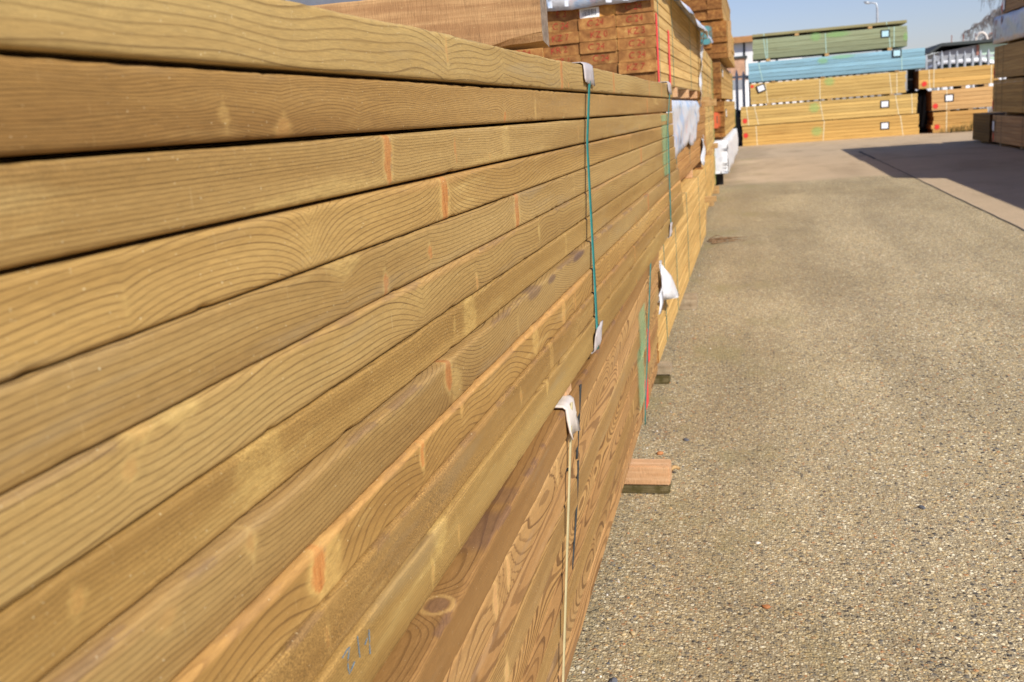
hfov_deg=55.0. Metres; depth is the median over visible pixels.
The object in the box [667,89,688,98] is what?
bearer
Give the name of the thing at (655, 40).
timber pack
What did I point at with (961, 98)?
timber pack
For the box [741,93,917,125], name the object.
timber pack
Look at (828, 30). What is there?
timber pack
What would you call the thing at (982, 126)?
timber pack
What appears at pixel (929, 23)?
sky
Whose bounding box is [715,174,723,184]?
bearer
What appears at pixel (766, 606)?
pebble
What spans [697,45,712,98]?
timber pack
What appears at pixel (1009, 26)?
wrapped pack
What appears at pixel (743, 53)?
site shed
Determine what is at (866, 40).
timber pack
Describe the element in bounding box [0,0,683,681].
timber pack
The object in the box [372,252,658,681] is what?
timber pack
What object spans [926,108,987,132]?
timber pack
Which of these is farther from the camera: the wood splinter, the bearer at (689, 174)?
the bearer at (689, 174)
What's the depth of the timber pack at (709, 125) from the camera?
9.59 m
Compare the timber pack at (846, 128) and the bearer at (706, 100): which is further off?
the timber pack at (846, 128)
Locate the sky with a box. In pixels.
[727,0,1001,101]
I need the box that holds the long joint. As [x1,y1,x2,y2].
[876,159,1023,230]
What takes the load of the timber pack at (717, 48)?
on the bearer
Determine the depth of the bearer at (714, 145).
10.79 m
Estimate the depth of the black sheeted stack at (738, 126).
22.64 m
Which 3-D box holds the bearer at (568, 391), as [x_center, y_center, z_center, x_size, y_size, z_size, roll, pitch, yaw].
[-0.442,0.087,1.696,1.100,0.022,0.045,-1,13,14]
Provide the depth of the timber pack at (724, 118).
11.80 m
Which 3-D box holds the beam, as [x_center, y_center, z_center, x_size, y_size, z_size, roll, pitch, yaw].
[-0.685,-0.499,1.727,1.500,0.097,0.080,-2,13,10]
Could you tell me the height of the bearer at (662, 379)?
0.032 m
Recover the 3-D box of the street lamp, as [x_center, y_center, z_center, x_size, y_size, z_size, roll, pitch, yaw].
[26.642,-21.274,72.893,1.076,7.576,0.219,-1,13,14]
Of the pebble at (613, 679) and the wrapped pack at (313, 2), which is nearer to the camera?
the pebble at (613, 679)
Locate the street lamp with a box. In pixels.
[864,1,878,95]
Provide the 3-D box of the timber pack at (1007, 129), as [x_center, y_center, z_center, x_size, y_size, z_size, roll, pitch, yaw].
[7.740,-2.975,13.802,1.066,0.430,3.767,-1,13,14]
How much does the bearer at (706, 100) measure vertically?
0.075 m
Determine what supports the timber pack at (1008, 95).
on the bearer at (1011, 113)
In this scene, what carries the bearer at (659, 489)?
on the ground
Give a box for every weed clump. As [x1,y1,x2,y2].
[942,123,971,132]
[962,121,972,130]
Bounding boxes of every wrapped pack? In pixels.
[286,0,360,5]
[714,128,737,173]
[993,7,1023,43]
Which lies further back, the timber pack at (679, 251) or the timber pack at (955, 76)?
the timber pack at (955, 76)
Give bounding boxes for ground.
[566,130,1023,681]
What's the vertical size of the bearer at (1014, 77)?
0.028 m
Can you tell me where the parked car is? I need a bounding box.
[915,57,1005,111]
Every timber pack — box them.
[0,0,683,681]
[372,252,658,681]
[513,0,712,106]
[628,100,706,180]
[657,169,705,362]
[681,0,729,21]
[693,148,715,214]
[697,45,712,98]
[700,20,734,68]
[700,106,714,151]
[706,101,734,136]
[712,62,732,99]
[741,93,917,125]
[742,114,918,145]
[748,48,925,82]
[750,71,905,104]
[752,20,906,39]
[752,26,907,61]
[913,64,998,89]
[926,86,993,110]
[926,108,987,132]
[972,112,1004,141]
[992,77,1023,112]
[992,114,1023,146]
[993,40,1023,77]
[1002,0,1023,13]
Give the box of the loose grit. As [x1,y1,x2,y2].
[581,253,726,679]
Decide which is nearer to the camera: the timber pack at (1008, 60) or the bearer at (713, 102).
the bearer at (713, 102)
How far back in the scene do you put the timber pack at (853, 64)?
21.64 m
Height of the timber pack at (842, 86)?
0.468 m
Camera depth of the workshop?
30.31 m
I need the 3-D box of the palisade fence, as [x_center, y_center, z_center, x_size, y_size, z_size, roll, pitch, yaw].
[9.141,-5.784,22.956,10.000,1.789,0.158,-1,13,14]
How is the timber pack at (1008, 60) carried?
on the timber pack at (1008, 95)
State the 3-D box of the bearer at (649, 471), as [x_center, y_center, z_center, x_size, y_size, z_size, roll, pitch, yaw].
[-0.157,0.348,2.661,1.164,0.052,0.058,-1,13,14]
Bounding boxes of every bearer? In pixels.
[563,384,570,395]
[622,479,671,493]
[624,459,671,484]
[654,375,670,383]
[657,361,672,374]
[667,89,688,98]
[672,87,677,97]
[672,91,696,99]
[679,293,697,309]
[683,169,692,178]
[686,97,709,106]
[694,161,701,167]
[705,196,716,201]
[710,143,717,148]
[711,99,716,105]
[712,186,718,193]
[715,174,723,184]
[953,86,965,88]
[974,84,988,86]
[1005,112,1023,114]
[1006,76,1023,78]
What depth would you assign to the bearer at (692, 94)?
6.73 m
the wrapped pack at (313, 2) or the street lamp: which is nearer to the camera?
the wrapped pack at (313, 2)
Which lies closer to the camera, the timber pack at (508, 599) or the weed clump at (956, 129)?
the timber pack at (508, 599)
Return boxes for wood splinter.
[672,465,680,470]
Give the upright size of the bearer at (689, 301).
0.069 m
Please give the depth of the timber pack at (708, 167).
9.20 m
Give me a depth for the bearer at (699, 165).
7.09 m
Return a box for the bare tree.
[961,0,1005,40]
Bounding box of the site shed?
[726,35,801,109]
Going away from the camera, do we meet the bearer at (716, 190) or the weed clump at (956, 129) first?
the bearer at (716, 190)
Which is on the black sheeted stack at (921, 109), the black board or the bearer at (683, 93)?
the black board
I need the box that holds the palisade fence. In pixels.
[729,49,1004,111]
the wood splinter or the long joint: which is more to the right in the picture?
the long joint
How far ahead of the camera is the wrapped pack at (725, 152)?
11.85 m
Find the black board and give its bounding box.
[907,69,914,89]
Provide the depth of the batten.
11.59 m
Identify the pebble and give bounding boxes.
[609,677,617,681]
[762,604,770,608]
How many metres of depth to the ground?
2.80 m
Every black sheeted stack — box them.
[734,109,743,145]
[901,89,928,132]
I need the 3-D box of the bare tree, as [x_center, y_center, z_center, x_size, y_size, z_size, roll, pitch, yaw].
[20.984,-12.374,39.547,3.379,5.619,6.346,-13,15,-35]
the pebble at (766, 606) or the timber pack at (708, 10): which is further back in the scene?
the timber pack at (708, 10)
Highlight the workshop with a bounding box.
[915,31,1006,70]
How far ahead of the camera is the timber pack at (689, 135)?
5.66 m
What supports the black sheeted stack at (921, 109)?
on the ground
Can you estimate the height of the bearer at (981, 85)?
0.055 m
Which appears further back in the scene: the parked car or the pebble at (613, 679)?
the parked car
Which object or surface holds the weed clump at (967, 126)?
on the ground
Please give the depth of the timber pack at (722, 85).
11.74 m
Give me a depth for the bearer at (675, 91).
5.06 m
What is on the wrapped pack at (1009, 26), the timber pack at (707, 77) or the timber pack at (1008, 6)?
the timber pack at (1008, 6)
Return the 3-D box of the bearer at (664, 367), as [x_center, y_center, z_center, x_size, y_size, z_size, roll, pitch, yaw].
[0.047,0.108,3.647,1.082,0.036,0.060,-1,13,14]
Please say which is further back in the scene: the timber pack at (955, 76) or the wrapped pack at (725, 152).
the timber pack at (955, 76)
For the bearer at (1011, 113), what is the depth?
14.85 m
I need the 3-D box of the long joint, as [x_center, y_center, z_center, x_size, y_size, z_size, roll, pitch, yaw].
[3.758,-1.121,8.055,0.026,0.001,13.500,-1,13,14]
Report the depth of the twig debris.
7.07 m
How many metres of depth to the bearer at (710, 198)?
7.79 m
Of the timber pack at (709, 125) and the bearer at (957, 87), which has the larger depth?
the bearer at (957, 87)
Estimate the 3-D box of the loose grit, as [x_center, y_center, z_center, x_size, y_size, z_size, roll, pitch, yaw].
[0.757,0.045,3.899,0.234,0.003,5.504,-1,13,14]
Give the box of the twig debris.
[707,235,740,243]
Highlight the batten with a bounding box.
[727,21,731,57]
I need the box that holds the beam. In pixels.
[313,0,548,49]

